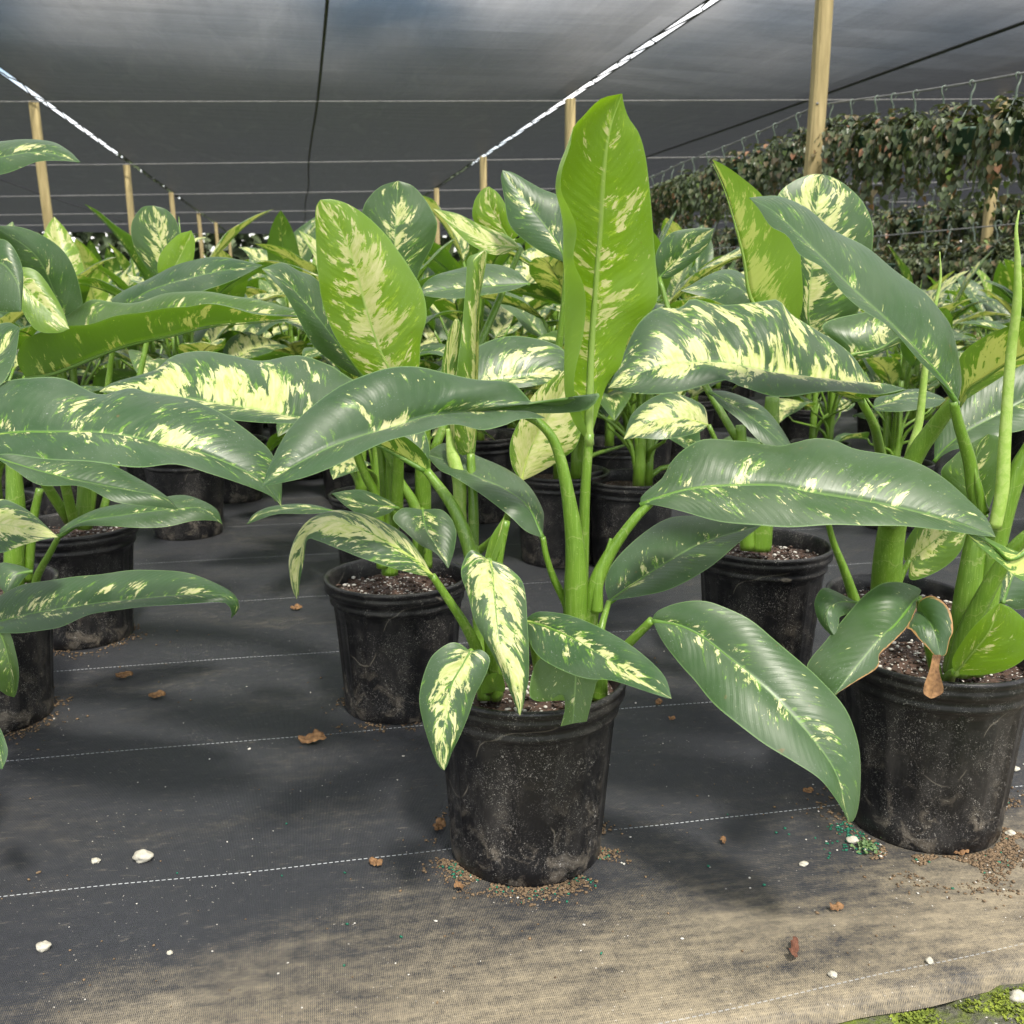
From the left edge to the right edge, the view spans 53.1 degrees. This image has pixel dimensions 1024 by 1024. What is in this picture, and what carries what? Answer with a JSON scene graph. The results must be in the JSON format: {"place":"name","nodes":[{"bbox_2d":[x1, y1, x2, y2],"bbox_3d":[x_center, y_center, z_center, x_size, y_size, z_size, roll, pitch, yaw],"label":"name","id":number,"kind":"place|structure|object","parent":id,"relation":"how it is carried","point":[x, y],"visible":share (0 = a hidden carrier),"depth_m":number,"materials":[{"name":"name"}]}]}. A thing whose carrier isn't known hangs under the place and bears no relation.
{"place":"outdoors","nodes":[
{"label":"outdoors","id":0,"kind":"place"},
{"bbox_2d":[0,0,960,261],"label":"sky","id":1,"kind":"structure","parent":0,"point":[710,2],"materials":[{"name":"white"}]},
{"bbox_2d":[648,72,1023,177],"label":"basket wire","id":2,"kind":"object","parent":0,"point":[976,81],"visible":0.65,"depth_m":4.82,"materials":[{"name":"metal"}]},
{"bbox_2d":[650,166,684,234],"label":"hanging basket","id":3,"kind":"object","parent":2,"relation":"hanging from","point":[665,204],"visible":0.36,"depth_m":7.45,"materials":[{"name":"green plastic"}]},
{"bbox_2d":[654,162,706,228],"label":"hanging basket","id":4,"kind":"object","parent":2,"relation":"hanging from","point":[675,178],"visible":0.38,"depth_m":7.28,"materials":[{"name":"green plastic"}]},
{"bbox_2d":[666,157,713,227],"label":"hanging basket","id":5,"kind":"object","parent":2,"relation":"hanging from","point":[673,195],"visible":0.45,"depth_m":7.04,"materials":[{"name":"green plastic"}]},
{"bbox_2d":[681,151,727,230],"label":"hanging basket","id":6,"kind":"object","parent":2,"relation":"hanging from","point":[710,220],"visible":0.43,"depth_m":6.76,"materials":[{"name":"green plastic"}]},
{"bbox_2d":[698,145,739,225],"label":"hanging basket","id":7,"kind":"object","parent":2,"relation":"hanging from","point":[707,178],"visible":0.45,"depth_m":6.53,"materials":[{"name":"green plastic"}]},
{"bbox_2d":[713,137,767,223],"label":"hanging basket","id":8,"kind":"object","parent":2,"relation":"hanging from","point":[734,167],"visible":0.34,"depth_m":6.26,"materials":[{"name":"green plastic"}]},
{"bbox_2d":[726,130,779,207],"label":"hanging basket","id":9,"kind":"object","parent":2,"relation":"hanging from","point":[751,162],"visible":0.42,"depth_m":6.01,"materials":[{"name":"green plastic"}]},
{"bbox_2d":[742,123,797,195],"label":"hanging basket","id":10,"kind":"object","parent":2,"relation":"hanging from","point":[762,164],"visible":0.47,"depth_m":5.80,"materials":[{"name":"green plastic"}]},
{"bbox_2d":[764,112,822,194],"bbox_3d":[1.552,-1.916,5.599,0.349,0.510,0.329,1,13,3],"label":"hanging basket","id":11,"kind":"object","parent":2,"relation":"hanging from","point":[788,150],"visible":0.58,"depth_m":5.53,"materials":[{"name":"green plastic"}]},
{"bbox_2d":[795,102,849,182],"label":"hanging basket","id":12,"kind":"object","parent":2,"relation":"hanging from","point":[828,126],"visible":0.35,"depth_m":5.22,"materials":[{"name":"green plastic"}]},
{"bbox_2d":[820,99,871,194],"bbox_3d":[1.662,-1.778,5.081,0.344,0.507,0.275,-7,14,-28],"label":"hanging basket","id":13,"kind":"object","parent":2,"relation":"hanging from","point":[828,168],"visible":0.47,"depth_m":5.00,"materials":[{"name":"green plastic"}]},
{"bbox_2d":[833,95,905,210],"bbox_3d":[1.699,-1.708,4.877,0.373,0.515,0.320,-6,14,-24],"label":"hanging basket","id":14,"kind":"object","parent":2,"relation":"hanging from","point":[864,190],"visible":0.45,"depth_m":4.83,"materials":[{"name":"green plastic"}]},
{"bbox_2d":[852,93,923,211],"bbox_3d":[1.751,-1.658,4.721,0.313,0.516,0.321,0,13,1],"label":"hanging basket","id":15,"kind":"object","parent":2,"relation":"hanging from","point":[878,177],"visible":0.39,"depth_m":4.66,"materials":[{"name":"green plastic"}]},
{"bbox_2d":[870,90,945,202],"bbox_3d":[1.779,-1.629,4.574,0.344,0.475,0.296,2,13,11],"label":"hanging basket","id":16,"kind":"object","parent":2,"relation":"hanging from","point":[899,138],"visible":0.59,"depth_m":4.52,"materials":[{"name":"green plastic"}]},
{"bbox_2d":[903,85,972,196],"bbox_3d":[1.818,-1.571,4.348,0.312,0.456,0.294,-2,13,-9],"label":"hanging basket","id":17,"kind":"object","parent":2,"relation":"hanging from","point":[930,123],"visible":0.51,"depth_m":4.29,"materials":[{"name":"green plastic"}]},
{"bbox_2d":[915,80,1004,217],"bbox_3d":[1.856,-1.477,4.170,0.365,0.538,0.291,-2,13,-10],"label":"hanging basket","id":18,"kind":"object","parent":2,"relation":"hanging from","point":[959,139],"visible":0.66,"depth_m":4.14,"materials":[{"name":"green plastic"}]},
{"bbox_2d":[966,72,1023,211],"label":"hanging basket","id":19,"kind":"object","parent":2,"relation":"hanging from","point":[998,130],"visible":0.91,"depth_m":3.89,"materials":[{"name":"green plastic"}]},
{"bbox_2d":[1003,107,1023,191],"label":"hanging basket","id":20,"kind":"object","parent":2,"relation":"hanging from","point":[1015,147],"visible":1,"depth_m":3.76,"materials":[{"name":"green plastic"}]},
{"bbox_2d":[685,181,1017,227],"bbox_3d":[3.674,-3.688,12.493,0.012,0.042,15.000,-3,13,-11],"label":"basket wire","id":21,"kind":"object","parent":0,"point":[899,198],"visible":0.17,"depth_m":10.45,"materials":[{"name":"metal"}]},
{"bbox_2d":[713,228,738,255],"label":"hanging basket","id":22,"kind":"object","parent":21,"relation":"hanging from","point":[724,245],"visible":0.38,"depth_m":14.71,"materials":[{"name":"green plastic"}]},
{"bbox_2d":[872,195,914,256],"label":"hanging basket","id":23,"kind":"object","parent":21,"relation":"hanging from","point":[879,223],"visible":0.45,"depth_m":10.79,"materials":[{"name":"green plastic"}]},
{"bbox_2d":[880,192,928,258],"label":"hanging basket","id":24,"kind":"object","parent":21,"relation":"hanging from","point":[900,222],"visible":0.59,"depth_m":10.51,"materials":[{"name":"green plastic"}]},
{"bbox_2d":[901,189,953,257],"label":"hanging basket","id":25,"kind":"object","parent":21,"relation":"hanging from","point":[918,224],"visible":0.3,"depth_m":10.15,"materials":[{"name":"green plastic"}]},
{"bbox_2d":[921,188,977,256],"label":"hanging basket","id":26,"kind":"object","parent":21,"relation":"hanging from","point":[943,222],"visible":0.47,"depth_m":9.79,"materials":[{"name":"green plastic"}]},
{"bbox_2d":[945,183,999,255],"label":"hanging basket","id":27,"kind":"object","parent":21,"relation":"hanging from","point":[967,217],"visible":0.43,"depth_m":9.48,"materials":[{"name":"green plastic"}]},
{"bbox_2d":[969,178,1022,253],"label":"hanging basket","id":28,"kind":"object","parent":21,"relation":"hanging from","point":[1010,200],"visible":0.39,"depth_m":9.06,"materials":[{"name":"green plastic"}]},
{"bbox_2d":[1000,194,1023,250],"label":"hanging basket","id":29,"kind":"object","parent":21,"relation":"hanging from","point":[1013,215],"visible":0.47,"depth_m":8.77,"materials":[{"name":"green plastic"}]},
{"bbox_2d":[713,223,1023,248],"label":"basket wire","id":30,"kind":"object","parent":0,"point":[922,232],"visible":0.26,"depth_m":9.27,"materials":[{"name":"metal"}]},
{"bbox_2d":[873,229,920,283],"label":"hanging basket","id":31,"kind":"object","parent":30,"relation":"hanging from","point":[896,248],"visible":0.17,"depth_m":9.84,"materials":[{"name":"green plastic"}]},
{"bbox_2d":[893,226,948,287],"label":"hanging basket","id":32,"kind":"object","parent":30,"relation":"hanging from","point":[913,259],"visible":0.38,"depth_m":9.42,"materials":[{"name":"green plastic"}]},
{"bbox_2d":[910,224,960,310],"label":"hanging basket","id":33,"kind":"object","parent":30,"relation":"hanging from","point":[931,266],"visible":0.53,"depth_m":9.11,"materials":[{"name":"green plastic"}]},
{"bbox_2d":[936,222,991,310],"bbox_3d":[3.976,-2.025,8.840,0.573,0.921,0.559,-7,15,-29],"label":"hanging basket","id":34,"kind":"object","parent":30,"relation":"hanging from","point":[957,268],"visible":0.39,"depth_m":8.77,"materials":[{"name":"green plastic"}]},
{"bbox_2d":[960,220,1013,288],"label":"hanging basket","id":35,"kind":"object","parent":30,"relation":"hanging from","point":[987,264],"visible":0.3,"depth_m":8.46,"materials":[{"name":"green plastic"}]},
{"bbox_2d":[989,236,1023,280],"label":"hanging basket","id":36,"kind":"object","parent":30,"relation":"hanging from","point":[1008,256],"visible":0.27,"depth_m":8.19,"materials":[{"name":"green plastic"}]},
{"bbox_2d":[838,983,1023,1023],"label":"ground","id":37,"kind":"structure","parent":0,"point":[948,1012],"depth_m":1.22,"materials":[{"name":"plant"}]},
{"bbox_2d":[0,333,1023,1023],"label":"ground cloth","id":38,"kind":"object","parent":37,"relation":"on","point":[172,777],"visible":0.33,"depth_m":1.48,"materials":[{"name":"fabric"}]},
{"bbox_2d":[28,102,52,230],"bbox_3d":[-4.173,-2.446,9.281,0.172,2.395,0.092,0,13,0],"label":"wooden post","id":39,"kind":"object","parent":38,"relation":"on","point":[41,166],"visible":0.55,"depth_m":9.12,"materials":[{"name":"brown wood"}]},
{"bbox_2d":[0,221,103,561],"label":"potted plant","id":40,"kind":"object","parent":38,"relation":"on","point":[12,317],"visible":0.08,"depth_m":2.80,"materials":[{"name":"green plant"}]},
{"bbox_2d":[0,217,161,514],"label":"potted plant","id":41,"kind":"object","parent":38,"relation":"on","point":[56,232],"visible":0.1,"depth_m":3.69,"materials":[{"name":"green plant"}]},
{"bbox_2d":[12,237,205,481],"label":"potted plant","id":42,"kind":"object","parent":38,"relation":"on","point":[136,472],"visible":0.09,"depth_m":4.22,"materials":[{"name":"green plant"}]},
{"bbox_2d":[0,454,239,734],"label":"potted plant","id":43,"kind":"object","parent":38,"relation":"on","point":[40,601],"visible":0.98,"depth_m":1.71,"materials":[{"name":"green plant"}]},
{"bbox_2d":[104,247,138,284],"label":"potted plant","id":44,"kind":"object","parent":38,"relation":"on","point":[113,265],"visible":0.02,"depth_m":6.96,"materials":[{"name":"green plant"}]},
{"bbox_2d":[74,239,171,393],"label":"potted plant","id":45,"kind":"object","parent":38,"relation":"on","point":[87,255],"visible":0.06,"depth_m":4.63,"materials":[{"name":"green plant"}]},
{"bbox_2d":[123,165,134,234],"bbox_3d":[-5.189,-3.531,14.111,0.134,2.395,0.086,0,13,0],"label":"wooden post","id":46,"kind":"object","parent":38,"relation":"on","point":[129,191],"visible":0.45,"depth_m":13.90,"materials":[{"name":"brown wood"}]},
{"bbox_2d":[27,152,1018,165],"bbox_3d":[-0.752,-4.559,13.269,17.300,0.023,0.014,1,13,6],"label":"support wire","id":47,"kind":"object","parent":46,"relation":"attached to","point":[368,161],"visible":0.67,"depth_m":13.42,"materials":[{"name":"metal"}]},
{"bbox_2d":[108,243,169,368],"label":"potted plant","id":48,"kind":"object","parent":38,"relation":"on","point":[124,262],"visible":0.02,"depth_m":5.63,"materials":[{"name":"green plant"}]},
{"bbox_2d":[0,322,281,768],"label":"potted plant","id":49,"kind":"object","parent":38,"relation":"on","point":[52,418],"visible":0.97,"depth_m":1.29,"materials":[{"name":"green plant"}]},
{"bbox_2d":[132,849,153,863],"bbox_3d":[-0.538,0.503,1.496,0.030,0.020,0.023,0,13,0],"label":"stone","id":50,"kind":"object","parent":38,"relation":"on","point":[141,856],"visible":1,"depth_m":1.49,"materials":[{"name":"stone"}]},
{"bbox_2d":[0,139,297,650],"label":"potted plant","id":51,"kind":"object","parent":38,"relation":"on","point":[39,286],"visible":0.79,"depth_m":1.98,"materials":[{"name":"green plant"}]},
{"bbox_2d":[78,204,294,540],"bbox_3d":[-1.096,-0.456,3.385,0.786,1.057,0.935,5,14,21],"label":"potted plant","id":52,"kind":"object","parent":38,"relation":"on","point":[170,479],"visible":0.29,"depth_m":3.32,"materials":[{"name":"green plant"}]},
{"bbox_2d":[197,213,203,257],"bbox_3d":[-7.100,-5.646,23.529,0.138,2.395,0.088,0,13,0],"label":"wooden post","id":53,"kind":"object","parent":38,"relation":"on","point":[200,234],"visible":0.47,"depth_m":23.34,"materials":[{"name":"brown wood"}]},
{"bbox_2d":[0,201,914,215],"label":"support wire","id":54,"kind":"object","parent":53,"relation":"attached to","point":[279,211],"visible":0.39,"depth_m":23.07,"materials":[{"name":"metal"}]},
{"bbox_2d":[122,259,292,503],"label":"potted plant","id":55,"kind":"object","parent":38,"relation":"on","point":[236,493],"visible":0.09,"depth_m":3.89,"materials":[{"name":"green plant"}]},
{"bbox_2d":[218,250,268,427],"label":"potted plant","id":56,"kind":"object","parent":38,"relation":"on","point":[253,281],"visible":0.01,"depth_m":5.68,"materials":[{"name":"green plant"}]},
{"bbox_2d":[201,259,291,434],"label":"potted plant","id":57,"kind":"object","parent":38,"relation":"on","point":[254,428],"visible":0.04,"depth_m":4.93,"materials":[{"name":"green plant"}]},
{"bbox_2d":[245,279,326,363],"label":"potted plant","id":58,"kind":"object","parent":38,"relation":"on","point":[265,285],"visible":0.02,"depth_m":5.39,"materials":[{"name":"green plant"}]},
{"bbox_2d":[239,210,346,480],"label":"potted plant","id":59,"kind":"object","parent":38,"relation":"on","point":[282,234],"visible":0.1,"depth_m":4.23,"materials":[{"name":"green plant"}]},
{"bbox_2d":[298,729,325,742],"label":"dry leaf","id":60,"kind":"object","parent":38,"relation":"on","point":[315,735],"visible":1,"depth_m":1.87,"materials":[{"name":"plant"}]},
{"bbox_2d":[256,244,444,498],"bbox_3d":[-0.537,-0.601,3.938,0.828,1.097,0.979,11,17,41],"label":"potted plant","id":61,"kind":"object","parent":38,"relation":"on","point":[329,481],"visible":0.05,"depth_m":3.90,"materials":[{"name":"green plant"}]},
{"bbox_2d":[247,231,494,564],"bbox_3d":[-0.411,-0.276,2.795,0.838,0.964,0.827,8,15,30],"label":"potted plant","id":62,"kind":"object","parent":38,"relation":"on","point":[348,466],"visible":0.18,"depth_m":2.74,"materials":[{"name":"green plant"}]},
{"bbox_2d":[315,240,452,472],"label":"potted plant","id":63,"kind":"object","parent":38,"relation":"on","point":[427,333],"visible":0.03,"depth_m":4.54,"materials":[{"name":"green plant"}]},
{"bbox_2d":[247,170,579,724],"bbox_3d":[-0.168,-0.101,1.868,0.614,1.028,0.478,-6,14,-25],"label":"potted plant","id":64,"kind":"object","parent":38,"relation":"on","point":[359,308],"visible":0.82,"depth_m":1.87,"materials":[{"name":"green plant"}]},
{"bbox_2d":[480,156,486,190],"bbox_3d":[-0.364,-3.340,13.260,0.087,2.395,0.082,-3,13,-12],"label":"wooden post","id":65,"kind":"object","parent":38,"relation":"on","point":[483,172],"visible":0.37,"depth_m":13.01,"materials":[{"name":"brown wood"}]},
{"bbox_2d":[419,196,551,523],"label":"potted plant","id":66,"kind":"object","parent":38,"relation":"on","point":[497,449],"visible":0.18,"depth_m":3.52,"materials":[{"name":"green plant"}]},
{"bbox_2d":[433,247,555,431],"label":"potted plant","id":67,"kind":"object","parent":38,"relation":"on","point":[532,253],"visible":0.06,"depth_m":4.14,"materials":[{"name":"green plant"}]},
{"bbox_2d":[0,560,1023,1011],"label":"soil crumbs","id":68,"kind":"object","parent":38,"relation":"on","point":[1008,848],"visible":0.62,"depth_m":1.49,"materials":[{"name":"brown"}]},
{"bbox_2d":[100,94,994,886],"bbox_3d":[0.007,0.005,1.372,1.222,1.039,0.515,0,13,0],"label":"potted plant","id":69,"kind":"object","parent":38,"relation":"on","point":[518,708],"visible":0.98,"depth_m":1.33,"materials":[{"name":"green plant"}]},
{"bbox_2d":[436,250,663,568],"bbox_3d":[0.197,-0.317,2.975,0.874,0.964,0.820,-3,13,-13],"label":"potted plant","id":70,"kind":"object","parent":38,"relation":"on","point":[546,274],"visible":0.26,"depth_m":2.97,"materials":[{"name":"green plant"}]},
{"bbox_2d":[565,98,575,148],"bbox_3d":[0.507,-2.415,9.143,0.088,2.395,0.082,-2,13,-11],"label":"wooden post","id":71,"kind":"object","parent":38,"relation":"on","point":[569,114],"visible":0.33,"depth_m":8.88,"materials":[{"name":"brown wood"}]},
{"bbox_2d":[176,802,1008,966],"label":"fertiliser beads","id":72,"kind":"object","parent":38,"relation":"on","point":[848,829],"visible":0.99,"depth_m":1.51},
{"bbox_2d":[524,210,704,469],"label":"potted plant","id":73,"kind":"object","parent":38,"relation":"on","point":[620,458],"visible":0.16,"depth_m":3.60,"materials":[{"name":"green plant"}]},
{"bbox_2d":[543,262,692,471],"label":"potted plant","id":74,"kind":"object","parent":38,"relation":"on","point":[662,454],"visible":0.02,"depth_m":4.19,"materials":[{"name":"green plant"}]},
{"bbox_2d":[507,232,759,565],"bbox_3d":[0.430,-0.343,2.974,0.795,1.016,0.940,9,15,34],"label":"potted plant","id":75,"kind":"object","parent":38,"relation":"on","point":[615,500],"visible":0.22,"depth_m":2.92,"materials":[{"name":"green plant"}]},
{"bbox_2d":[660,218,743,461],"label":"potted plant","id":76,"kind":"object","parent":38,"relation":"on","point":[703,259],"visible":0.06,"depth_m":4.75,"materials":[{"name":"green plant"}]},
{"bbox_2d":[679,298,732,427],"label":"potted plant","id":77,"kind":"object","parent":38,"relation":"on","point":[717,422],"visible":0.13,"depth_m":5.92,"materials":[{"name":"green plant"}]},
{"bbox_2d":[624,228,945,666],"bbox_3d":[0.505,-0.114,2.129,0.516,0.940,0.540,-8,15,-32],"label":"potted plant","id":78,"kind":"object","parent":38,"relation":"on","point":[768,580],"visible":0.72,"depth_m":2.11,"materials":[{"name":"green plant"}]},
{"bbox_2d":[732,318,875,440],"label":"potted plant","id":79,"kind":"object","parent":38,"relation":"on","point":[791,429],"visible":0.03,"depth_m":4.82,"materials":[{"name":"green plant"}]},
{"bbox_2d":[791,0,833,397],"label":"wooden post","id":80,"kind":"object","parent":38,"relation":"on","point":[821,46],"visible":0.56,"depth_m":5.12,"materials":[{"name":"brown wood"}]},
{"bbox_2d":[608,160,1023,708],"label":"potted plant","id":81,"kind":"object","parent":38,"relation":"on","point":[766,340],"visible":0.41,"depth_m":1.63,"materials":[{"name":"green plant"}]},
{"bbox_2d":[779,309,899,446],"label":"potted plant","id":82,"kind":"object","parent":38,"relation":"on","point":[794,404],"visible":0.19,"depth_m":3.99,"materials":[{"name":"green plant"}]},
{"bbox_2d":[854,352,897,435],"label":"potted plant","id":83,"kind":"object","parent":38,"relation":"on","point":[862,425],"visible":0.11,"depth_m":5.64,"materials":[{"name":"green plant"}]},
{"bbox_2d":[750,196,1023,854],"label":"potted plant","id":84,"kind":"object","parent":38,"relation":"on","point":[933,686],"visible":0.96,"depth_m":1.43,"materials":[{"name":"green plant"}]},
{"bbox_2d":[827,271,970,531],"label":"potted plant","id":85,"kind":"object","parent":38,"relation":"on","point":[887,368],"visible":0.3,"depth_m":3.39,"materials":[{"name":"green plant"}]},
{"bbox_2d":[878,271,977,434],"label":"potted plant","id":86,"kind":"object","parent":38,"relation":"on","point":[958,336],"visible":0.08,"depth_m":4.98,"materials":[{"name":"green plant"}]},
{"bbox_2d":[857,245,1010,473],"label":"potted plant","id":87,"kind":"object","parent":38,"relation":"on","point":[914,382],"visible":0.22,"depth_m":4.39,"materials":[{"name":"green plant"}]},
{"bbox_2d":[923,281,982,408],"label":"potted plant","id":88,"kind":"object","parent":38,"relation":"on","point":[940,391],"visible":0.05,"depth_m":6.70,"materials":[{"name":"green plant"}]},
{"bbox_2d":[927,213,1023,390],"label":"potted plant","id":89,"kind":"object","parent":38,"relation":"on","point":[990,325],"visible":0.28,"depth_m":2.95,"materials":[{"name":"green plant"}]},
{"bbox_2d":[942,258,1012,341],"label":"potted plant","id":90,"kind":"object","parent":38,"relation":"on","point":[971,290],"visible":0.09,"depth_m":5.67,"materials":[{"name":"green plant"}]},
{"bbox_2d":[946,267,1020,345],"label":"potted plant","id":91,"kind":"object","parent":38,"relation":"on","point":[982,275],"visible":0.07,"depth_m":6.18,"materials":[{"name":"green plant"}]},
{"bbox_2d":[970,97,1008,339],"bbox_3d":[4.221,-2.407,9.109,0.117,2.395,0.085,0,13,0],"label":"wooden post","id":92,"kind":"object","parent":38,"relation":"on","point":[986,232],"visible":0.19,"depth_m":9.04,"materials":[{"name":"brown wood"}]},
{"bbox_2d":[0,99,1022,101],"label":"support wire","id":93,"kind":"object","parent":92,"relation":"attached to","point":[492,101],"visible":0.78,"depth_m":8.91,"materials":[{"name":"metal"}]},
{"bbox_2d":[0,71,225,232],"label":"shade cloth","id":94,"kind":"object","parent":93,"relation":"on","point":[82,147],"visible":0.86,"depth_m":16.86,"materials":[{"name":"black"}]},
{"bbox_2d":[0,181,1015,196],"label":"support wire","id":95,"kind":"object","parent":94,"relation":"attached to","point":[298,192],"visible":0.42,"depth_m":18.15,"materials":[{"name":"metal"}]},
{"bbox_2d":[0,0,709,233],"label":"shade cloth","id":96,"kind":"object","parent":93,"relation":"on","point":[283,50],"visible":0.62,"depth_m":8.10,"materials":[{"name":"black"}]},
{"bbox_2d":[426,0,1023,240],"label":"shade cloth","id":97,"kind":"object","parent":93,"relation":"on","point":[739,50],"visible":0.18,"depth_m":8.11,"materials":[{"name":"black"}]},
{"bbox_2d":[957,271,1022,436],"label":"potted plant","id":98,"kind":"object","parent":38,"relation":"on","point":[1000,305],"visible":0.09,"depth_m":5.15,"materials":[{"name":"green plant"}]},
{"bbox_2d":[957,259,1023,461],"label":"potted plant","id":99,"kind":"object","parent":38,"relation":"on","point":[1017,440],"visible":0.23,"depth_m":4.43,"materials":[{"name":"green plant"}]},
{"bbox_2d":[36,153,1022,280],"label":"trees","id":100,"kind":"object","parent":37,"relation":"on","point":[102,239],"depth_m":39.11,"materials":[{"name":"green plant"}]},
{"bbox_2d":[848,985,1023,1023],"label":"moss","id":101,"kind":"object","parent":37,"relation":"on","point":[919,1015],"visible":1,"depth_m":1.22,"materials":[{"name":"plant"}]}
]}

